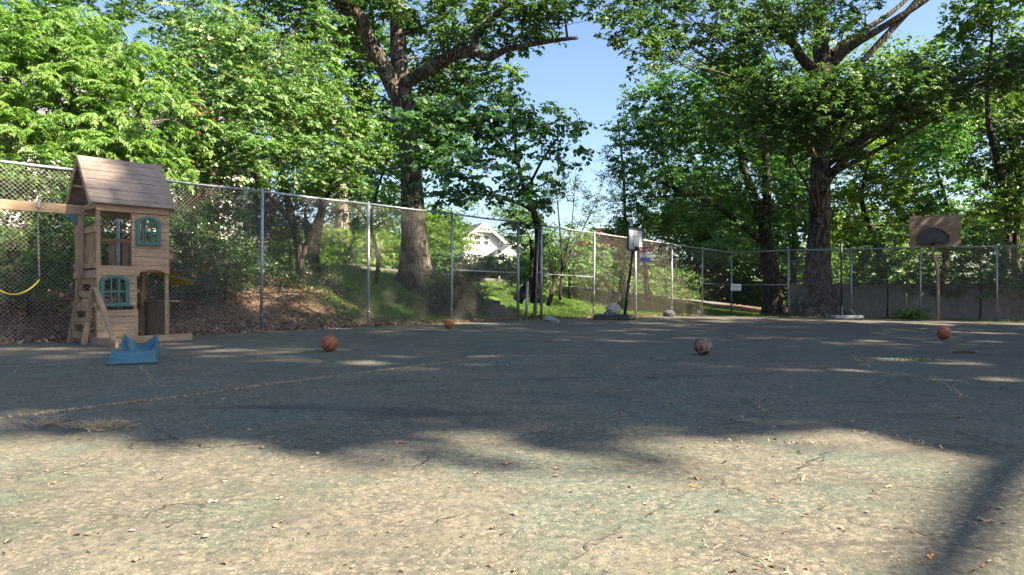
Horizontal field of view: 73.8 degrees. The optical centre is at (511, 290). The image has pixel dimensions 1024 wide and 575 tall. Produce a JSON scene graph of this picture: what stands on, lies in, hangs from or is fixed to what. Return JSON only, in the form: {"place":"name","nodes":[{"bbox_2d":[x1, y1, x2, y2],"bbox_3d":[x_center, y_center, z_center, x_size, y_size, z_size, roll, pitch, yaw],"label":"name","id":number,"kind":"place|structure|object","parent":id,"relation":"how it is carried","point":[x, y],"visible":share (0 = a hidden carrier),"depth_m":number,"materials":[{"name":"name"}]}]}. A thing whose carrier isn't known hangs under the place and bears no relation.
{"place":"outdoors","nodes":[
{"label":"outdoors","id":0,"kind":"place"},
{"bbox_2d":[0,354,974,448],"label":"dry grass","id":1,"kind":"structure","parent":0,"point":[221,390],"depth_m":6.00,"materials":[{"name":"yellow plant"}]},
{"bbox_2d":[448,223,526,277],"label":"house","id":2,"kind":"structure","parent":0,"point":[495,242],"depth_m":90.49,"materials":[{"name":"white"}]},
{"bbox_2d":[475,235,480,245],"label":"window","id":3,"kind":"structure","parent":2,"relation":"in","point":[477,237],"depth_m":90.23,"materials":[{"name":"white glass"}]},
{"bbox_2d":[483,235,488,245],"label":"window","id":4,"kind":"structure","parent":2,"relation":"in","point":[485,238],"depth_m":90.72,"materials":[{"name":"white glass"}]},
{"bbox_2d":[249,263,759,324],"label":"grass","id":5,"kind":"structure","parent":0,"point":[646,309],"depth_m":24.69,"materials":[{"name":"green plant"}]},
{"bbox_2d":[0,315,1023,574],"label":"court","id":6,"kind":"object","parent":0,"point":[170,453],"visible":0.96,"depth_m":3.68,"materials":[{"name":"asphalt"}]},
{"bbox_2d":[19,414,79,428],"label":"dead weed","id":7,"kind":"object","parent":6,"relation":"on","point":[48,421],"visible":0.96,"depth_m":4.39,"materials":[{"name":"plant"}]},
{"bbox_2d":[50,414,145,432],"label":"dead weed","id":8,"kind":"object","parent":6,"relation":"on","point":[102,424],"visible":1,"depth_m":4.28,"materials":[{"name":"plant"}]},
{"bbox_2d":[0,155,196,347],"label":"playhouse","id":9,"kind":"object","parent":6,"relation":"on","point":[137,194],"visible":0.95,"depth_m":11.41,"materials":[{"name":"brown wood"}]},
{"bbox_2d":[0,201,40,294],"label":"swing","id":10,"kind":"object","parent":9,"relation":"hanging from","point":[39,276],"visible":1,"depth_m":10.89,"materials":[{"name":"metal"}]},
{"bbox_2d":[99,275,130,306],"bbox_3d":[-6.493,0.000,11.163,0.075,0.510,0.460,0,0,42],"label":"window","id":11,"kind":"structure","parent":9,"relation":"in","point":[102,281],"depth_m":11.19,"materials":[{"name":"teal plastic"}]},
{"bbox_2d":[135,217,161,245],"bbox_3d":[-6.148,-1.010,11.546,0.075,0.490,0.410,0,0,42],"label":"window","id":12,"kind":"structure","parent":9,"relation":"in","point":[138,222],"depth_m":11.54,"materials":[{"name":"teal plastic"}]},
{"bbox_2d":[106,334,158,365],"bbox_3d":[-4.685,0.718,8.526,0.530,0.300,1.187,0,0,-24],"label":"slide","id":13,"kind":"object","parent":6,"relation":"on","point":[131,352],"visible":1,"depth_m":8.18,"materials":[{"name":"blue plastic"}]},
{"bbox_2d":[321,335,337,350],"bbox_3d":[-2.603,0.746,9.734,0.240,0.240,0.240,-41,15,14],"label":"basketball","id":14,"kind":"object","parent":6,"relation":"on","point":[329,342],"visible":1,"depth_m":9.65,"materials":[{"name":"orange rubber"}]},
{"bbox_2d":[444,319,453,328],"bbox_3d":[-1.443,0.751,15.632,0.230,0.230,0.230,11,-24,26],"label":"basketball","id":15,"kind":"object","parent":6,"relation":"on","point":[448,323],"visible":1,"depth_m":15.55,"materials":[{"name":"orange rubber"}]},
{"bbox_2d":[2,320,1023,574],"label":"debris","id":16,"kind":"object","parent":6,"relation":"on","point":[276,524],"visible":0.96,"depth_m":2.92,"materials":[{"name":"brown plant"}]},
{"bbox_2d":[543,316,559,321],"bbox_3d":[1.110,0.818,19.193,0.503,0.191,0.309,12,9,17],"label":"stone","id":17,"kind":"object","parent":6,"relation":"on","point":[550,319],"visible":0.78,"depth_m":19.09,"materials":[{"name":"grey stone"}]},
{"bbox_2d":[593,228,652,319],"bbox_3d":[3.561,-0.527,22.000,1.867,2.955,0.890,0,0,0],"label":"basketball hoop","id":18,"kind":"object","parent":6,"relation":"on","point":[634,239],"visible":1,"depth_m":21.86,"materials":[{"name":"black metal"},{"name":"white plastic"}]},
{"bbox_2d":[605,303,620,313],"bbox_3d":[3.268,0.586,22.020,0.506,0.408,0.344,0,0,0],"label":"stone","id":19,"kind":"object","parent":18,"relation":"on","point":[614,308],"visible":0.98,"depth_m":21.91,"materials":[{"name":"grey stone"}]},
{"bbox_2d":[663,310,674,316],"bbox_3d":[6.350,0.935,27.600,0.508,0.325,0.343,0,0,0],"label":"stone","id":20,"kind":"object","parent":6,"relation":"on","point":[668,313],"visible":0.82,"depth_m":27.50,"materials":[{"name":"grey stone"}]},
{"bbox_2d":[694,337,711,354],"bbox_3d":[2.577,0.746,9.207,0.240,0.240,0.240,18,-42,-11],"label":"soccer ball","id":21,"kind":"object","parent":6,"relation":"on","point":[702,345],"visible":1,"depth_m":9.12,"materials":[{"name":"grey leather"}]},
{"bbox_2d":[700,526,734,559],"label":"dead weed","id":22,"kind":"object","parent":6,"relation":"on","point":[716,544],"visible":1,"depth_m":2.29,"materials":[{"name":"plant"}]},
{"bbox_2d":[757,551,790,573],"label":"dead weed","id":23,"kind":"object","parent":6,"relation":"on","point":[768,557],"visible":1,"depth_m":2.16,"materials":[{"name":"plant"}]},
{"bbox_2d":[831,240,863,318],"bbox_3d":[13.882,-0.469,28.191,1.240,3.240,0.499,0,0,0],"label":"basketball stand","id":24,"kind":"object","parent":6,"relation":"on","point":[842,316],"visible":1,"depth_m":28.17,"materials":[{"name":"plastic"}]},
{"bbox_2d":[888,356,945,362],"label":"green weeds","id":25,"kind":"object","parent":6,"relation":"on","point":[918,359],"visible":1,"depth_m":8.53,"materials":[{"name":"green plant"}]},
{"bbox_2d":[927,552,934,558],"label":"fallen leaf","id":26,"kind":"object","parent":6,"relation":"on","point":[930,555],"visible":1,"depth_m":2.22,"materials":[{"name":"orange plant"}]},
{"bbox_2d":[936,326,951,339],"bbox_3d":[7.847,0.766,12.397,0.240,0.240,0.240,9,30,-10],"label":"basketball","id":27,"kind":"object","parent":6,"relation":"on","point":[944,332],"visible":1,"depth_m":12.32,"materials":[{"name":"orange rubber"}]},
{"bbox_2d":[976,516,993,521],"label":"fallen leaf","id":28,"kind":"object","parent":6,"relation":"on","point":[983,519],"visible":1,"depth_m":2.57,"materials":[{"name":"beige plant"}]},
{"bbox_2d":[0,266,1023,340],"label":"ground","id":29,"kind":"structure","parent":0,"point":[257,312],"depth_m":17.13,"materials":[{"name":"soil"}]},
{"bbox_2d":[0,137,115,315],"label":"flowering shrub","id":30,"kind":"object","parent":29,"relation":"on","point":[57,260],"visible":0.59,"depth_m":12.95,"materials":[{"name":"green plant"}]},
{"bbox_2d":[0,0,223,287],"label":"leafy tree","id":31,"kind":"object","parent":29,"relation":"on","point":[33,44],"visible":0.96,"depth_m":14.90,"materials":[{"name":"green plant"}]},
{"bbox_2d":[44,193,191,316],"bbox_3d":[-8.398,-0.958,14.466,2.289,3.212,2.861,0,0,34],"label":"evergreen shrub","id":32,"kind":"object","parent":29,"relation":"on","point":[123,226],"visible":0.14,"depth_m":14.43,"materials":[{"name":"green plant"}]},
{"bbox_2d":[0,76,288,289],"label":"house","id":33,"kind":"structure","parent":29,"relation":"on","point":[173,193],"depth_m":22.18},
{"bbox_2d":[1,149,30,200],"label":"window","id":34,"kind":"structure","parent":33,"relation":"in","point":[21,149],"depth_m":19.14,"materials":[{"name":"white glass"}]},
{"bbox_2d":[232,177,256,215],"bbox_3d":[-9.384,-3.230,24.103,0.085,1.500,1.000,0,0,41],"label":"window","id":35,"kind":"structure","parent":33,"relation":"in","point":[247,187],"depth_m":23.99,"materials":[{"name":"grey glass"}]},
{"bbox_2d":[149,240,243,310],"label":"evergreen shrub","id":36,"kind":"object","parent":29,"relation":"on","point":[195,294],"visible":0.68,"depth_m":15.29,"materials":[{"name":"green plant"}]},
{"bbox_2d":[129,155,274,295],"bbox_3d":[-7.700,-1.623,17.038,3.093,3.852,4.029,0,0,0],"label":"evergreen shrub","id":37,"kind":"object","parent":29,"relation":"on","point":[198,223],"visible":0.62,"depth_m":16.88,"materials":[{"name":"green plant"}]},
{"bbox_2d":[171,230,277,300],"bbox_3d":[-7.207,-0.610,16.730,2.304,1.724,2.673,0,0,0],"label":"evergreen shrub","id":38,"kind":"object","parent":29,"relation":"on","point":[225,250],"visible":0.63,"depth_m":16.61,"materials":[{"name":"green plant"}]},
{"bbox_2d":[175,162,309,295],"bbox_3d":[-7.277,-1.355,18.640,2.810,4.332,4.490,0,0,23],"label":"evergreen shrub","id":39,"kind":"object","parent":29,"relation":"on","point":[258,219],"visible":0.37,"depth_m":18.89,"materials":[{"name":"green plant"}]},
{"bbox_2d":[0,160,519,340],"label":"chain link fence","id":40,"kind":"object","parent":29,"relation":"on","point":[261,237],"visible":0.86,"depth_m":15.09,"materials":[{"name":"metal"}]},
{"bbox_2d":[142,0,394,278],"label":"pod tree","id":41,"kind":"object","parent":29,"relation":"on","point":[238,45],"visible":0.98,"depth_m":18.28,"materials":[{"name":"green plant"}]},
{"bbox_2d":[248,248,343,294],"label":"evergreen shrub","id":42,"kind":"object","parent":29,"relation":"on","point":[294,276],"visible":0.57,"depth_m":18.50,"materials":[{"name":"green plant"}]},
{"bbox_2d":[252,169,353,277],"bbox_3d":[-6.595,-1.873,21.054,3.109,3.989,3.042,0,0,-38],"label":"evergreen shrub","id":43,"kind":"object","parent":29,"relation":"on","point":[302,225],"visible":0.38,"depth_m":20.80,"materials":[{"name":"green plant"}]},
{"bbox_2d":[45,0,597,294],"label":"oak tree","id":44,"kind":"object","parent":29,"relation":"on","point":[398,79],"visible":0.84,"depth_m":23.09,"materials":[{"name":"green plant"}]},
{"bbox_2d":[280,156,364,269],"bbox_3d":[-5.984,-2.018,21.650,3.059,4.201,2.576,0,0,0],"label":"young tree","id":45,"kind":"object","parent":29,"relation":"on","point":[334,210],"visible":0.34,"depth_m":21.44,"materials":[{"name":"green plant"}]},
{"bbox_2d":[267,9,399,263],"bbox_3d":[-9.311,-7.754,36.053,7.200,13.842,5.526,0,0,19],"label":"tall tree","id":46,"kind":"object","parent":29,"relation":"on","point":[337,217],"visible":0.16,"depth_m":35.76,"materials":[{"name":"green plant"}]},
{"bbox_2d":[330,235,366,265],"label":"leafy shrub","id":47,"kind":"object","parent":29,"relation":"on","point":[343,260],"visible":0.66,"depth_m":26.94,"materials":[{"name":"green plant"}]},
{"bbox_2d":[270,220,432,268],"bbox_3d":[-9.967,-1.826,32.328,3.237,3.449,16.610,0,0,40],"label":"hedge","id":48,"kind":"object","parent":29,"relation":"on","point":[384,253],"visible":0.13,"depth_m":34.58,"materials":[{"name":"green plant"}]},
{"bbox_2d":[0,267,727,344],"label":"leaf litter","id":49,"kind":"object","parent":29,"relation":"on","point":[285,328],"visible":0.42,"depth_m":15.74,"materials":[{"name":"brown plant"}]},
{"bbox_2d":[335,136,409,284],"bbox_3d":[-4.212,-2.309,20.994,2.299,4.894,1.823,0,0,0],"label":"young tree","id":50,"kind":"object","parent":29,"relation":"on","point":[390,183],"visible":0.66,"depth_m":21.22,"materials":[{"name":"green plant"}]},
{"bbox_2d":[425,209,478,256],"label":"lime shrub","id":51,"kind":"object","parent":29,"relation":"on","point":[434,225],"visible":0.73,"depth_m":39.93,"materials":[{"name":"green plant"}]},
{"bbox_2d":[415,262,493,319],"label":"clipped bush","id":52,"kind":"object","parent":29,"relation":"on","point":[446,287],"visible":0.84,"depth_m":20.39,"materials":[{"name":"green plant"}]},
{"bbox_2d":[319,78,600,302],"bbox_3d":[-1.505,-3.115,20.139,8.123,7.076,4.301,0,0,-12],"label":"redbud tree","id":53,"kind":"object","parent":29,"relation":"on","point":[463,125],"visible":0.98,"depth_m":20.00,"materials":[{"name":"green plant"}]},
{"bbox_2d":[473,300,514,317],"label":"steps","id":54,"kind":"structure","parent":29,"relation":"on","point":[495,312],"depth_m":22.07,"materials":[{"name":"concrete"}]},
{"bbox_2d":[1,1,1023,307],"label":"woodland","id":55,"kind":"object","parent":29,"relation":"on","point":[701,237],"visible":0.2,"depth_m":54.69,"materials":[{"name":"green plant"}]},
{"bbox_2d":[525,281,528,319],"bbox_3d":[0.445,0.327,20.400,0.134,1.229,0.097,0,0,0],"label":"metal post","id":56,"kind":"object","parent":29,"relation":"on","point":[526,301],"visible":0.94,"depth_m":20.36,"materials":[{"name":"metal"}]},
{"bbox_2d":[496,207,558,305],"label":"tree","id":57,"kind":"object","parent":29,"relation":"on","point":[530,248],"visible":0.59,"depth_m":23.22,"materials":[{"name":"green plant"}]},
{"bbox_2d":[331,264,758,306],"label":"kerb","id":58,"kind":"structure","parent":29,"relation":"on","point":[494,280],"depth_m":35.45,"materials":[{"name":"grey concrete"}]},
{"bbox_2d":[525,158,604,299],"bbox_3d":[2.231,-2.278,25.029,3.318,5.246,2.175,0,0,-24],"label":"crepe myrtle","id":59,"kind":"object","parent":29,"relation":"on","point":[575,185],"visible":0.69,"depth_m":25.15,"materials":[{"name":"green plant"}]},
{"bbox_2d":[534,220,616,298],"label":"leafy shrub","id":60,"kind":"object","parent":29,"relation":"on","point":[577,265],"visible":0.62,"depth_m":26.95,"materials":[{"name":"green plant"}]},
{"bbox_2d":[392,246,787,305],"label":"hedge","id":61,"kind":"object","parent":29,"relation":"on","point":[653,291],"visible":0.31,"depth_m":49.34,"materials":[{"name":"green plant"}]},
{"bbox_2d":[590,121,640,294],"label":"young tree","id":62,"kind":"object","parent":29,"relation":"on","point":[623,183],"visible":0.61,"depth_m":35.74,"materials":[{"name":"green plant"}]},
{"bbox_2d":[577,223,653,306],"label":"tree","id":63,"kind":"object","parent":29,"relation":"on","point":[627,258],"visible":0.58,"depth_m":29.95,"materials":[{"name":"green plant"}]},
{"bbox_2d":[609,208,693,305],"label":"tree","id":64,"kind":"object","parent":29,"relation":"on","point":[650,227],"visible":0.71,"depth_m":32.91,"materials":[{"name":"green plant"}]},
{"bbox_2d":[540,223,789,318],"bbox_3d":[5.880,-0.457,27.489,14.644,3.465,2.824,0,0,-37],"label":"chain link fence","id":65,"kind":"object","parent":29,"relation":"on","point":[593,273],"visible":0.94,"depth_m":26.94,"materials":[{"name":"metal"}]},
{"bbox_2d":[533,232,542,317],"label":"gate","id":66,"kind":"structure","parent":65,"relation":"attached to","point":[535,303],"depth_m":21.97,"materials":[{"name":"metal"}]},
{"bbox_2d":[731,284,740,290],"bbox_3d":[10.370,-0.162,31.599,0.460,0.300,0.016,3,2,30],"label":"sign","id":67,"kind":"object","parent":65,"relation":"attached to","point":[736,287],"visible":1,"depth_m":31.58,"materials":[{"name":"white metal"}]},
{"bbox_2d":[599,47,809,315],"bbox_3d":[9.976,-5.803,34.215,11.060,14.252,5.643,0,0,-23],"label":"maple tree","id":68,"kind":"object","parent":29,"relation":"on","point":[763,211],"visible":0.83,"depth_m":34.11,"materials":[{"name":"green plant"}]},
{"bbox_2d":[690,96,836,283],"bbox_3d":[14.971,-5.251,39.528,9.377,13.063,4.865,0,0,-22],"label":"leafy tree","id":69,"kind":"object","parent":29,"relation":"on","point":[794,243],"visible":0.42,"depth_m":39.05,"materials":[{"name":"green plant"}]},
{"bbox_2d":[592,0,1023,316],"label":"oak tree","id":70,"kind":"object","parent":29,"relation":"on","point":[821,96],"visible":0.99,"depth_m":27.98,"materials":[{"name":"green plant"}]},
{"bbox_2d":[831,238,889,283],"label":"leafy shrub","id":71,"kind":"object","parent":29,"relation":"on","point":[846,278],"visible":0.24,"depth_m":34.09,"materials":[{"name":"green plant"}]},
{"bbox_2d":[806,117,936,283],"bbox_3d":[19.482,-4.245,37.021,6.403,11.059,4.781,0,0,15],"label":"leafy tree","id":72,"kind":"object","parent":29,"relation":"on","point":[860,196],"visible":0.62,"depth_m":36.46,"materials":[{"name":"green plant"}]},
{"bbox_2d":[838,213,933,317],"bbox_3d":[17.643,-1.209,32.119,4.310,4.996,3.818,0,0,0],"label":"leafy shrub","id":73,"kind":"object","parent":29,"relation":"on","point":[894,259],"visible":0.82,"depth_m":31.82,"materials":[{"name":"green plant"}]},
{"bbox_2d":[787,244,1023,320],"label":"chain link fence","id":74,"kind":"object","parent":29,"relation":"on","point":[921,267],"visible":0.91,"depth_m":28.63,"materials":[{"name":"metal"}]},
{"bbox_2d":[790,282,1023,319],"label":"concrete wall","id":75,"kind":"structure","parent":29,"relation":"on","point":[947,304],"depth_m":31.48,"materials":[{"name":"grey concrete"}]},
{"bbox_2d":[892,292,931,319],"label":"leafy plant","id":76,"kind":"object","parent":29,"relation":"on","point":[911,315],"visible":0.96,"depth_m":27.94,"materials":[{"name":"green plant"}]},
{"bbox_2d":[909,215,960,319],"bbox_3d":[16.860,-0.864,26.939,2.065,4.315,0.878,0,0,0],"label":"basketball hoop","id":77,"kind":"object","parent":29,"relation":"on","point":[930,232],"visible":0.99,"depth_m":27.19,"materials":[{"name":"brown wood"}]},
{"bbox_2d":[875,93,995,283],"bbox_3d":[23.125,-4.892,37.434,6.547,12.368,5.652,0,0,0],"label":"leafy tree","id":78,"kind":"object","parent":29,"relation":"on","point":[926,209],"visible":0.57,"depth_m":36.98,"materials":[{"name":"green plant"}]},
{"bbox_2d":[900,225,986,296],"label":"leafy shrub","id":79,"kind":"object","parent":29,"relation":"on","point":[932,269],"visible":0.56,"depth_m":31.14,"materials":[{"name":"green plant"}]},
{"bbox_2d":[923,0,1023,282],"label":"leafy tree","id":80,"kind":"object","parent":29,"relation":"on","point":[984,21],"visible":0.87,"depth_m":33.44,"materials":[{"name":"green plant"}]},
{"bbox_2d":[935,215,1023,318],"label":"leafy shrub","id":81,"kind":"object","parent":29,"relation":"on","point":[974,239],"visible":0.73,"depth_m":30.27,"materials":[{"name":"green plant"}]},
{"bbox_2d":[948,85,1023,280],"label":"leafy tree","id":82,"kind":"object","parent":29,"relation":"on","point":[1015,156],"visible":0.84,"depth_m":33.77,"materials":[{"name":"green plant"}]},
{"bbox_2d":[987,233,1023,299],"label":"leafy shrub","id":83,"kind":"object","parent":29,"relation":"on","point":[1016,283],"visible":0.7,"depth_m":29.43,"materials":[{"name":"green plant"}]},
{"bbox_2d":[1,0,1023,289],"label":"sky","id":84,"kind":"structure","parent":0,"point":[585,75],"materials":[{"name":"blue"}]},
{"bbox_2d":[580,228,653,292],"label":"house","id":85,"kind":"structure","parent":0,"point":[613,251],"depth_m":58.00,"materials":[{"name":"brown"}]},
{"bbox_2d":[612,251,621,261],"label":"window","id":86,"kind":"structure","parent":85,"relation":"in","point":[613,257],"depth_m":57.92,"materials":[{"name":"grey glass"}]},
{"bbox_2d":[629,252,640,265],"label":"window","id":87,"kind":"structure","parent":85,"relation":"in","point":[639,256],"depth_m":57.92,"materials":[{"name":"grey glass"}]},
{"bbox_2d":[701,315,1012,321],"bbox_3d":[15.237,1.175,28.561,15.029,0.135,2.451,0,0,24],"label":"dirt strip","id":88,"kind":"object","parent":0,"point":[864,318],"visible":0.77,"depth_m":29.17,"materials":[{"name":"brown soil"}]},
{"bbox_2d":[691,312,1023,321],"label":"fence weeds","id":89,"kind":"object","parent":88,"relation":"on","point":[874,317],"visible":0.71,"depth_m":29.03,"materials":[{"name":"green plant"}]},
{"bbox_2d":[953,349,974,352],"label":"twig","id":90,"kind":"object","parent":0,"point":[962,351],"visible":1,"depth_m":9.43,"materials":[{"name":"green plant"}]}
]}

